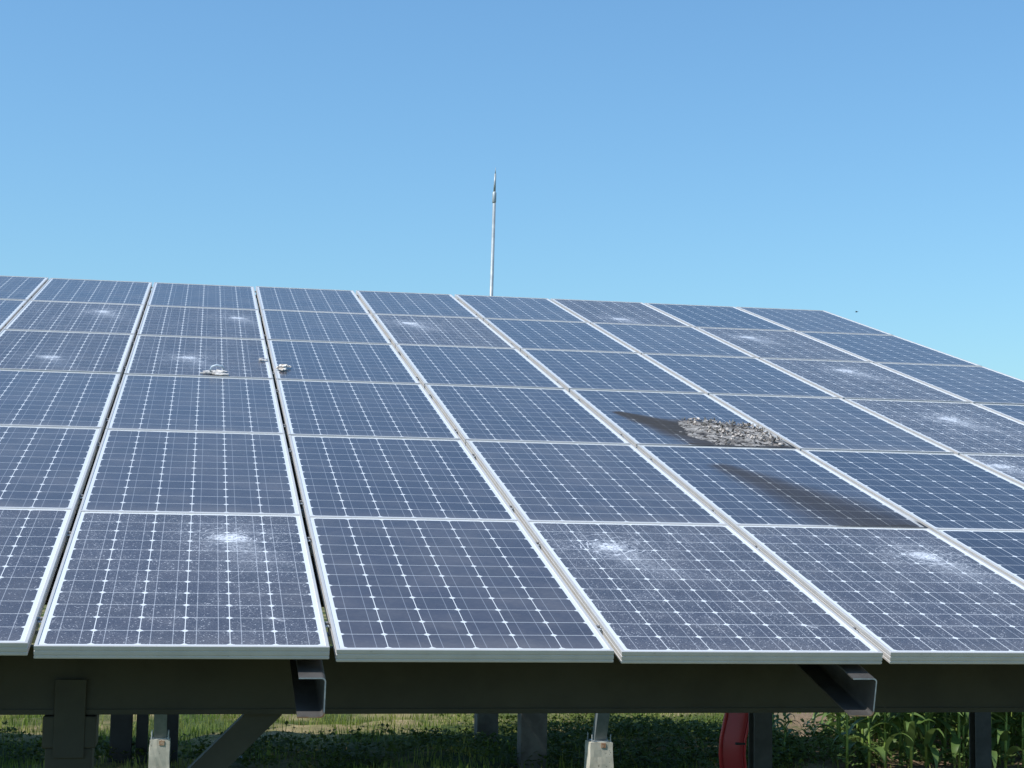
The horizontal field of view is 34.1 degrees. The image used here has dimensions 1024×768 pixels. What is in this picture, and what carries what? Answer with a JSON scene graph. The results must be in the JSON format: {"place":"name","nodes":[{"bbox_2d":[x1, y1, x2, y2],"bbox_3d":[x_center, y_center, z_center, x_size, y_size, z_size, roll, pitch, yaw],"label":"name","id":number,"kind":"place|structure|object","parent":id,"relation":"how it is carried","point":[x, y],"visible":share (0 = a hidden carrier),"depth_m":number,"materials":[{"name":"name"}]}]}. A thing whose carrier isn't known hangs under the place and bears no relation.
{"place":"outdoors","nodes":[
{"label":"outdoors","id":0,"kind":"place"},
{"bbox_2d":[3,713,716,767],"bbox_3d":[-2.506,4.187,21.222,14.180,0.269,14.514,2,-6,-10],"label":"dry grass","id":1,"kind":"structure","parent":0,"point":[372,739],"depth_m":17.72,"materials":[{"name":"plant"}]},
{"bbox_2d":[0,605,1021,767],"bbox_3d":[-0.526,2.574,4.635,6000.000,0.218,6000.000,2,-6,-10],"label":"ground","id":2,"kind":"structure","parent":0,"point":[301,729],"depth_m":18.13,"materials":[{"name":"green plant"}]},
{"bbox_2d":[148,730,170,767],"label":"concrete footing","id":3,"kind":"object","parent":2,"relation":"on","point":[159,752],"visible":1,"depth_m":15.06,"materials":[{"name":"concrete"}]},
{"bbox_2d":[153,714,169,737],"bbox_3d":[-3.013,1.518,14.568,0.149,3.250,1.666,2,-6,-10],"label":"galvanised leg","id":4,"kind":"object","parent":3,"relation":"on","point":[160,726],"visible":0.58,"depth_m":15.07,"materials":[{"name":"grey metal"}]},
{"bbox_2d":[42,679,281,767],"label":"front post","id":5,"kind":"object","parent":2,"relation":"on","point":[70,730],"visible":0.92,"depth_m":5.26,"materials":[{"name":"grey metal"}]},
{"bbox_2d":[0,644,1023,714],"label":"beam","id":6,"kind":"structure","parent":5,"relation":"on","point":[174,686],"depth_m":5.52,"materials":[{"name":"grey metal"}]},
{"bbox_2d":[289,659,325,717],"bbox_3d":[-1.403,0.102,9.435,0.078,2.600,9.300,2,-6,-10],"label":"rafter","id":7,"kind":"object","parent":6,"relation":"on","point":[309,682],"visible":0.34,"depth_m":4.89,"materials":[{"name":"grey metal"}]},
{"bbox_2d":[796,664,876,715],"bbox_3d":[0.240,0.157,9.738,0.078,2.600,9.300,2,-6,-10],"label":"rafter","id":8,"kind":"object","parent":6,"relation":"on","point":[849,689],"visible":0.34,"depth_m":5.22,"materials":[{"name":"grey metal"}]},
{"bbox_2d":[63,542,312,555],"bbox_3d":[0.521,0.649,6.295,7.672,0.035,0.045,2,-6,-10],"label":"mounting rail","id":9,"kind":"object","parent":8,"relation":"attached to","point":[310,550],"depth_m":6.04,"materials":[{"name":"metal"}]},
{"bbox_2d":[0,507,73,655],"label":"solar module","id":10,"kind":"object","parent":9,"relation":"on","point":[32,542],"visible":1,"depth_m":5.43,"materials":[{"name":"glass"}]},
{"bbox_2d":[76,504,304,517],"bbox_3d":[0.422,0.554,6.850,7.672,0.035,0.045,2,-6,-10],"label":"mounting rail","id":11,"kind":"object","parent":8,"relation":"attached to","point":[302,511],"depth_m":6.60,"materials":[{"name":"metal"}]},
{"bbox_2d":[289,435,518,524],"bbox_3d":[-0.513,0.404,7.197,0.824,0.040,1.585,2,9,-10],"label":"solar module","id":12,"kind":"object","parent":11,"relation":"on","point":[342,476],"visible":0.87,"depth_m":7.08,"materials":[{"name":"glass"}]},
{"bbox_2d":[801,449,1023,530],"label":"solar module","id":13,"kind":"object","parent":11,"relation":"on","point":[932,491],"visible":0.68,"depth_m":7.66,"materials":[{"name":"glass"}]},
{"bbox_3d":[-3.057,0.046,9.131,0.078,2.601,9.300,2,-6,-10],"label":"rafter","id":14,"kind":"object","parent":6,"relation":"on","visible":0},
{"bbox_2d":[32,630,331,644],"bbox_3d":[0.695,0.817,5.315,7.672,0.035,0.045,2,-6,-10],"label":"mounting rail","id":15,"kind":"object","parent":14,"relation":"attached to","point":[36,634],"depth_m":4.94,"materials":[{"name":"metal"}]},
{"bbox_2d":[34,510,329,658],"bbox_3d":[-1.069,0.632,5.507,0.824,0.038,1.585,2,9,-10],"label":"solar module","id":16,"kind":"object","parent":15,"relation":"on","point":[154,585],"visible":1,"depth_m":5.28,"materials":[{"name":"glass"}]},
{"bbox_2d":[307,516,613,662],"bbox_3d":[-0.239,0.666,5.661,0.824,0.039,1.585,2,9,-10],"label":"solar module","id":17,"kind":"object","parent":15,"relation":"on","point":[434,590],"visible":1,"depth_m":5.44,"materials":[{"name":"glass"}]},
{"bbox_2d":[525,521,882,663],"bbox_3d":[0.594,0.697,5.815,0.824,0.039,1.585,2,9,-10],"label":"solar module","id":18,"kind":"object","parent":15,"relation":"on","point":[656,593],"visible":0.96,"depth_m":5.59,"materials":[{"name":"glass"}]},
{"bbox_2d":[734,525,1023,663],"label":"solar module","id":19,"kind":"object","parent":15,"relation":"on","point":[911,596],"visible":0.9,"depth_m":5.88,"materials":[{"name":"glass"}]},
{"bbox_2d":[934,529,1023,584],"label":"solar module","id":20,"kind":"object","parent":15,"relation":"on","point":[1002,551],"visible":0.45,"depth_m":6.59,"materials":[{"name":"glass"}]},
{"bbox_2d":[0,720,583,767],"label":"weeds","id":21,"kind":"object","parent":2,"relation":"on","point":[393,749],"visible":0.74,"depth_m":16.66,"materials":[{"name":"green plant"}]},
{"bbox_2d":[109,713,546,767],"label":"posts","id":22,"kind":"object","parent":2,"relation":"on","point":[531,733],"visible":0.02,"depth_m":16.39,"materials":[{"name":"grey metal"}]},
{"bbox_2d":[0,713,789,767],"bbox_3d":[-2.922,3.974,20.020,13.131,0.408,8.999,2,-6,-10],"label":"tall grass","id":23,"kind":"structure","parent":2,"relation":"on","point":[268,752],"depth_m":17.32,"materials":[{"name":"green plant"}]},
{"bbox_2d":[489,168,495,295],"bbox_3d":[-0.428,0.672,25.277,0.269,8.060,0.240,2,-6,-10],"label":"lightning rod","id":24,"kind":"object","parent":2,"relation":"on","point":[492,241],"visible":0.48,"depth_m":25.57,"materials":[{"name":"metal"}]},
{"bbox_2d":[584,733,613,767],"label":"concrete footing","id":25,"kind":"object","parent":2,"relation":"on","point":[598,753],"visible":0.95,"depth_m":15.78,"materials":[{"name":"concrete"}]},
{"bbox_2d":[592,713,609,739],"bbox_3d":[1.012,1.676,15.306,0.149,3.295,1.666,2,-6,-10],"label":"galvanised leg","id":26,"kind":"object","parent":25,"relation":"on","point":[600,726],"visible":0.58,"depth_m":15.80,"materials":[{"name":"grey metal"}]},
{"bbox_2d":[440,713,815,767],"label":"clover","id":27,"kind":"object","parent":2,"relation":"on","point":[649,723],"visible":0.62,"depth_m":17.79,"materials":[{"name":"green plant"}]},
{"bbox_2d":[718,713,748,767],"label":"red metal sheet","id":28,"kind":"object","parent":2,"relation":"on","point":[733,738],"visible":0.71,"depth_m":11.12,"materials":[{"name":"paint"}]},
{"bbox_2d":[748,713,771,767],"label":"steel post","id":29,"kind":"object","parent":2,"relation":"on","point":[760,740],"depth_m":9.30,"materials":[{"name":"grey metal"}]},
{"bbox_2d":[772,713,798,762],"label":"corn plant","id":30,"kind":"object","parent":2,"relation":"on","point":[783,727],"visible":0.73,"depth_m":17.12,"materials":[{"name":"green plant"}]},
{"bbox_2d":[772,713,800,749],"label":"corn plant","id":31,"kind":"object","parent":2,"relation":"on","point":[788,732],"visible":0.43,"depth_m":17.64,"materials":[{"name":"green plant"}]},
{"bbox_2d":[746,726,886,767],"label":"creeping weeds","id":32,"kind":"object","parent":2,"relation":"on","point":[822,746],"visible":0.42,"depth_m":17.03,"materials":[{"name":"green plant"}]},
{"bbox_2d":[823,715,858,738],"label":"corn plant","id":33,"kind":"object","parent":2,"relation":"on","point":[835,723],"visible":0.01,"depth_m":18.76,"materials":[{"name":"green plant"}]},
{"bbox_2d":[813,713,872,743],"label":"corn plant","id":34,"kind":"object","parent":2,"relation":"on","point":[840,723],"visible":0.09,"depth_m":17.94,"materials":[{"name":"green plant"}]},
{"bbox_2d":[807,713,888,767],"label":"corn plant","id":35,"kind":"object","parent":2,"relation":"on","point":[848,731],"visible":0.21,"depth_m":16.48,"materials":[{"name":"green plant"}]},
{"bbox_2d":[831,713,900,767],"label":"corn plant","id":36,"kind":"object","parent":2,"relation":"on","point":[866,752],"visible":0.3,"depth_m":16.49,"materials":[{"name":"green plant"}]},
{"bbox_2d":[848,716,889,764],"bbox_3d":[3.604,2.827,16.959,0.780,2.175,1.013,-4,-8,43],"label":"corn plant","id":37,"kind":"object","parent":2,"relation":"on","point":[863,727],"visible":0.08,"depth_m":16.90,"materials":[{"name":"green plant"}]},
{"bbox_2d":[845,712,925,767],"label":"corn plant","id":38,"kind":"object","parent":2,"relation":"on","point":[887,742],"visible":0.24,"depth_m":16.47,"materials":[{"name":"green plant"}]},
{"bbox_2d":[855,712,916,766],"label":"corn plant","id":39,"kind":"object","parent":2,"relation":"on","point":[888,718],"visible":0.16,"depth_m":16.99,"materials":[{"name":"green plant"}]},
{"bbox_2d":[880,712,918,762],"bbox_3d":[3.975,2.956,17.252,0.872,1.976,0.785,6,-8,-44],"label":"corn plant","id":40,"kind":"object","parent":2,"relation":"on","point":[896,721],"visible":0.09,"depth_m":17.11,"materials":[{"name":"green plant"}]},
{"bbox_2d":[877,714,923,762],"bbox_3d":[4.062,3.209,17.381,0.509,1.524,0.927,-2,-6,26],"label":"corn plant","id":41,"kind":"object","parent":2,"relation":"on","point":[892,745],"visible":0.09,"depth_m":17.11,"materials":[{"name":"green plant"}]},
{"bbox_2d":[872,713,935,767],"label":"corn plant","id":42,"kind":"object","parent":2,"relation":"on","point":[911,725],"visible":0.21,"depth_m":16.48,"materials":[{"name":"green plant"}]},
{"bbox_2d":[877,713,935,756],"bbox_3d":[4.206,3.241,17.950,0.801,1.664,0.745,-3,-7,35],"label":"corn plant","id":43,"kind":"object","parent":2,"relation":"on","point":[902,722],"visible":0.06,"depth_m":17.89,"materials":[{"name":"green plant"}]},
{"bbox_2d":[800,718,1023,767],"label":"field weeds","id":44,"kind":"object","parent":2,"relation":"on","point":[812,728],"visible":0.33,"depth_m":17.07,"materials":[{"name":"green plant"}]},
{"bbox_2d":[886,712,943,767],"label":"corn plant","id":45,"kind":"object","parent":2,"relation":"on","point":[934,752],"visible":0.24,"depth_m":16.84,"materials":[{"name":"green plant"}]},
{"bbox_2d":[881,712,949,761],"bbox_3d":[4.381,3.098,17.981,0.798,2.009,0.886,6,-8,-42],"label":"corn plant","id":46,"kind":"object","parent":2,"relation":"on","point":[920,734],"visible":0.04,"depth_m":17.92,"materials":[{"name":"green plant"}]},
{"bbox_2d":[888,712,960,764],"bbox_3d":[4.330,3.125,17.527,0.906,1.883,0.843,1,-6,4],"label":"corn plant","id":47,"kind":"object","parent":2,"relation":"on","point":[936,731],"visible":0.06,"depth_m":17.41,"materials":[{"name":"green plant"}]},
{"bbox_2d":[894,712,961,767],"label":"corn plant","id":48,"kind":"object","parent":2,"relation":"on","point":[928,734],"visible":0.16,"depth_m":16.62,"materials":[{"name":"green plant"}]},
{"bbox_2d":[920,712,968,764],"bbox_3d":[4.527,3.149,17.421,1.129,1.857,0.620,3,-6,-17],"label":"corn plant","id":49,"kind":"object","parent":2,"relation":"on","point":[947,737],"visible":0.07,"depth_m":17.42,"materials":[{"name":"green plant"}]},
{"bbox_2d":[932,712,964,756],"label":"corn plant","id":50,"kind":"object","parent":2,"relation":"on","point":[947,730],"visible":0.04,"depth_m":18.20,"materials":[{"name":"green plant"}]},
{"bbox_2d":[939,712,968,767],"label":"corn plant","id":51,"kind":"object","parent":2,"relation":"on","point":[956,741],"visible":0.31,"depth_m":16.78,"materials":[{"name":"green plant"}]},
{"bbox_2d":[935,712,994,765],"bbox_3d":[4.710,3.134,17.494,0.874,1.816,0.813,4,-7,-32],"label":"corn plant","id":52,"kind":"object","parent":2,"relation":"on","point":[956,726],"visible":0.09,"depth_m":17.37,"materials":[{"name":"green plant"}]},
{"bbox_2d":[931,712,1007,767],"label":"corn plant","id":53,"kind":"object","parent":2,"relation":"on","point":[950,729],"visible":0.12,"depth_m":16.74,"materials":[{"name":"green plant"}]},
{"bbox_2d":[969,712,991,767],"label":"steel post","id":54,"kind":"object","parent":2,"relation":"on","point":[980,750],"depth_m":9.54,"materials":[{"name":"grey metal"}]},
{"bbox_2d":[948,712,1013,767],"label":"corn plant","id":55,"kind":"object","parent":2,"relation":"on","point":[993,743],"visible":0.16,"depth_m":16.90,"materials":[{"name":"green plant"}]},
{"bbox_2d":[968,712,1022,767],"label":"corn plant","id":56,"kind":"object","parent":2,"relation":"on","point":[1003,734],"visible":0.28,"depth_m":16.92,"materials":[{"name":"green plant"}]},
{"bbox_2d":[992,714,1020,764],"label":"corn plant","id":57,"kind":"object","parent":2,"relation":"on","point":[1000,751],"visible":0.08,"depth_m":17.59,"materials":[{"name":"green plant"}]},
{"bbox_2d":[994,712,1020,746],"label":"corn plant","id":58,"kind":"object","parent":2,"relation":"on","point":[1015,739],"visible":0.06,"depth_m":17.79,"materials":[{"name":"green plant"}]},
{"bbox_2d":[992,712,1023,767],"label":"corn plant","id":59,"kind":"object","parent":2,"relation":"on","point":[1021,733],"visible":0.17,"depth_m":17.06,"materials":[{"name":"green plant"}]},
{"bbox_2d":[0,0,1023,379],"label":"sky","id":60,"kind":"structure","parent":0,"point":[842,158],"materials":[{"name":"blue"}]},
{"bbox_3d":[-0.587,-0.414,12.512,7.672,0.035,0.045,2,-6,-10],"label":"rail","id":61,"kind":"object","parent":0,"visible":0},
{"bbox_2d":[0,299,26,331],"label":"solar module","id":62,"kind":"object","parent":61,"relation":"on","point":[10,309],"visible":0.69,"depth_m":11.72,"materials":[{"name":"glass"}]},
{"bbox_2d":[45,294,149,604],"bbox_3d":[-2.240,-0.027,9.649,0.068,2.294,8.460,2,-6,-10],"label":"cable tray","id":63,"kind":"object","parent":61,"relation":"hanging from","point":[56,572],"depth_m":6.69,"materials":[{"name":"brown paint"}]},
{"bbox_3d":[-0.865,-0.681,14.072,7.672,0.035,0.045,2,-6,-10],"label":"rail","id":64,"kind":"object","parent":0,"visible":0},
{"bbox_2d":[0,275,48,302],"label":"solar module","id":65,"kind":"object","parent":64,"relation":"on","point":[19,288],"visible":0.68,"depth_m":13.09,"materials":[{"name":"glass"}]},
{"bbox_2d":[147,282,257,309],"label":"solar module","id":66,"kind":"object","parent":64,"relation":"on","point":[202,295],"visible":0.82,"depth_m":13.22,"materials":[{"name":"glass"}]},
{"bbox_3d":[0.247,0.387,7.831,7.672,0.035,0.045,2,-6,-10],"label":"rail","id":67,"kind":"object","parent":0,"visible":0},
{"bbox_2d":[0,425,101,515],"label":"solar module","id":68,"kind":"object","parent":67,"relation":"on","point":[45,467],"visible":0.97,"depth_m":6.92,"materials":[{"name":"glass"}]},
{"bbox_2d":[79,429,301,514],"bbox_3d":[-1.342,0.370,7.043,0.824,0.040,1.585,2,9,-10],"label":"solar module","id":69,"kind":"object","parent":67,"relation":"on","point":[186,471],"visible":0.82,"depth_m":6.93,"materials":[{"name":"glass"}]},
{"bbox_2d":[466,440,728,526],"bbox_3d":[0.320,0.432,7.350,0.824,0.039,1.585,2,9,-10],"label":"solar module","id":70,"kind":"object","parent":67,"relation":"on","point":[575,482],"visible":0.83,"depth_m":7.24,"materials":[{"name":"glass"}]},
{"bbox_2d":[637,444,927,528],"bbox_3d":[1.156,0.460,7.503,0.824,0.039,1.585,2,9,-10],"label":"solar module","id":71,"kind":"object","parent":67,"relation":"on","point":[732,487],"visible":0.73,"depth_m":7.39,"materials":[{"name":"blue glass"}]},
{"bbox_2d":[960,453,1023,485],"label":"solar module","id":72,"kind":"object","parent":67,"relation":"on","point":[1010,467],"visible":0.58,"depth_m":8.31,"materials":[{"name":"glass"}]},
{"bbox_3d":[-0.412,-0.246,11.531,7.672,0.035,0.045,2,-6,-10],"label":"rail","id":73,"kind":"object","parent":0,"visible":0},
{"bbox_2d":[3,300,143,337],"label":"solar module","id":74,"kind":"object","parent":73,"relation":"on","point":[36,315],"visible":0.85,"depth_m":11.50,"materials":[{"name":"glass"}]},
{"bbox_2d":[137,305,264,338],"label":"solar module","id":75,"kind":"object","parent":73,"relation":"on","point":[200,322],"visible":0.8,"depth_m":11.65,"materials":[{"name":"glass"}]},
{"bbox_2d":[257,299,323,606],"bbox_3d":[-1.363,0.003,9.810,0.060,2.294,8.460,2,-6,-10],"label":"cable tray","id":76,"kind":"object","parent":73,"relation":"hanging from","point":[312,558],"visible":0.21,"depth_m":7.05,"materials":[{"name":"brown paint"}]},
{"bbox_2d":[261,309,391,343],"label":"solar module","id":77,"kind":"object","parent":73,"relation":"on","point":[320,326],"visible":0.88,"depth_m":11.80,"materials":[{"name":"glass"}]},
{"bbox_2d":[373,314,514,347],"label":"solar module","id":78,"kind":"object","parent":73,"relation":"on","point":[437,330],"visible":0.81,"depth_m":11.96,"materials":[{"name":"glass"}]},
{"bbox_2d":[484,318,637,352],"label":"solar module","id":79,"kind":"object","parent":73,"relation":"on","point":[518,334],"visible":0.77,"depth_m":12.11,"materials":[{"name":"glass"}]},
{"bbox_2d":[591,322,754,357],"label":"solar module","id":80,"kind":"object","parent":73,"relation":"on","point":[663,339],"visible":0.67,"depth_m":12.27,"materials":[{"name":"glass"}]},
{"bbox_2d":[695,327,869,361],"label":"solar module","id":81,"kind":"object","parent":73,"relation":"on","point":[759,344],"visible":0.71,"depth_m":12.42,"materials":[{"name":"glass"}]},
{"bbox_2d":[797,331,980,365],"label":"solar module","id":82,"kind":"object","parent":73,"relation":"on","point":[873,348],"visible":0.7,"depth_m":12.57,"materials":[{"name":"glass"}]},
{"bbox_3d":[0.145,0.288,8.405,7.672,0.036,0.045,2,-6,-10],"label":"rail","id":83,"kind":"object","parent":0,"visible":0},
{"bbox_2d":[0,369,120,432],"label":"solar module","id":84,"kind":"object","parent":83,"relation":"on","point":[55,398],"visible":0.88,"depth_m":8.44,"materials":[{"name":"glass"}]},
{"bbox_2d":[106,374,284,433],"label":"solar module","id":85,"kind":"object","parent":83,"relation":"on","point":[188,403],"visible":0.79,"depth_m":8.50,"materials":[{"name":"glass"}]},
{"bbox_2d":[276,379,460,441],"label":"solar module","id":86,"kind":"object","parent":83,"relation":"on","point":[355,409],"visible":0.87,"depth_m":8.65,"materials":[{"name":"glass"}]},
{"bbox_2d":[425,384,630,445],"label":"solar module","id":87,"kind":"object","parent":83,"relation":"on","point":[494,413],"visible":0.84,"depth_m":8.80,"materials":[{"name":"glass"}]},
{"bbox_2d":[570,389,795,448],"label":"solar module","id":88,"kind":"object","parent":83,"relation":"on","point":[634,418],"visible":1,"depth_m":8.93,"materials":[{"name":"blue glass"}]},
{"bbox_2d":[709,394,953,452],"bbox_3d":[1.711,0.221,9.211,0.824,0.039,1.585,2,9,-10],"label":"solar module","id":89,"kind":"object","parent":83,"relation":"on","point":[815,423],"visible":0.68,"depth_m":9.11,"materials":[{"name":"glass"}]},
{"bbox_2d":[845,398,1023,454],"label":"solar module","id":90,"kind":"object","parent":83,"relation":"on","point":[957,428],"visible":0.74,"depth_m":9.40,"materials":[{"name":"glass"}]},
{"bbox_2d":[975,403,1023,422],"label":"solar module","id":91,"kind":"object","parent":83,"relation":"on","point":[1014,412],"visible":0.58,"depth_m":10.04,"materials":[{"name":"glass"}]},
{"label":"rail","id":92,"kind":"object","parent":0,"visible":0},
{"bbox_2d":[0,329,133,378],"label":"solar module","id":93,"kind":"object","parent":92,"relation":"on","point":[34,350],"visible":0.9,"depth_m":9.98,"materials":[{"name":"glass"}]},
{"bbox_2d":[124,335,272,378],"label":"solar module","id":94,"kind":"object","parent":92,"relation":"on","point":[180,356],"visible":0.83,"depth_m":10.09,"materials":[{"name":"glass"}]},
{"bbox_2d":[200,364,228,374],"bbox_3d":[-1.693,-0.088,9.502,0.161,0.051,0.170,2,9,-10],"label":"scrap","id":95,"kind":"object","parent":94,"relation":"on","point":[216,372],"visible":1,"depth_m":9.50,"materials":[{"name":"white plastic"}]},
{"bbox_2d":[267,340,420,383],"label":"solar module","id":96,"kind":"object","parent":92,"relation":"on","point":[342,361],"visible":0.88,"depth_m":10.24,"materials":[{"name":"glass"}]},
{"bbox_2d":[395,344,563,388],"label":"solar module","id":97,"kind":"object","parent":92,"relation":"on","point":[469,366],"visible":0.85,"depth_m":10.38,"materials":[{"name":"glass"}]},
{"bbox_2d":[521,348,703,392],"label":"solar module","id":98,"kind":"object","parent":92,"relation":"on","point":[567,370],"visible":0.78,"depth_m":10.54,"materials":[{"name":"glass"}]},
{"bbox_2d":[642,353,838,397],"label":"solar module","id":99,"kind":"object","parent":92,"relation":"on","point":[707,375],"visible":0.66,"depth_m":10.70,"materials":[{"name":"glass"}]},
{"bbox_2d":[760,358,969,402],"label":"solar module","id":100,"kind":"object","parent":92,"relation":"on","point":[854,380],"visible":0.71,"depth_m":10.84,"materials":[{"name":"glass"}]},
{"bbox_2d":[874,362,1023,404],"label":"solar module","id":101,"kind":"object","parent":92,"relation":"on","point":[978,384],"visible":0.73,"depth_m":11.15,"materials":[{"name":"glass"}]},
{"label":"rail","id":102,"kind":"object","parent":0,"visible":0},
{"bbox_2d":[30,278,151,308],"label":"solar module","id":103,"kind":"object","parent":102,"relation":"on","point":[93,291],"visible":0.86,"depth_m":13.08,"materials":[{"name":"glass"}]},
{"bbox_2d":[256,286,369,313],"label":"solar module","id":104,"kind":"object","parent":102,"relation":"on","point":[306,299],"visible":0.86,"depth_m":13.38,"materials":[{"name":"glass"}]},
{"bbox_2d":[356,290,478,317],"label":"solar module","id":105,"kind":"object","parent":102,"relation":"on","point":[407,303],"visible":0.81,"depth_m":13.53,"materials":[{"name":"glass"}]},
{"bbox_2d":[454,294,585,321],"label":"solar module","id":106,"kind":"object","parent":102,"relation":"on","point":[503,307],"visible":0.78,"depth_m":13.69,"materials":[{"name":"glass"}]},
{"bbox_2d":[550,299,691,326],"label":"solar module","id":107,"kind":"object","parent":102,"relation":"on","point":[596,311],"visible":0.69,"depth_m":13.84,"materials":[{"name":"glass"}]},
{"bbox_2d":[644,303,793,330],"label":"solar module","id":108,"kind":"object","parent":102,"relation":"on","point":[694,316],"visible":0.72,"depth_m":13.99,"materials":[{"name":"glass"}]},
{"bbox_2d":[736,307,891,334],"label":"solar module","id":109,"kind":"object","parent":102,"relation":"on","point":[796,320],"visible":0.73,"depth_m":14.15,"materials":[{"name":"glass"}]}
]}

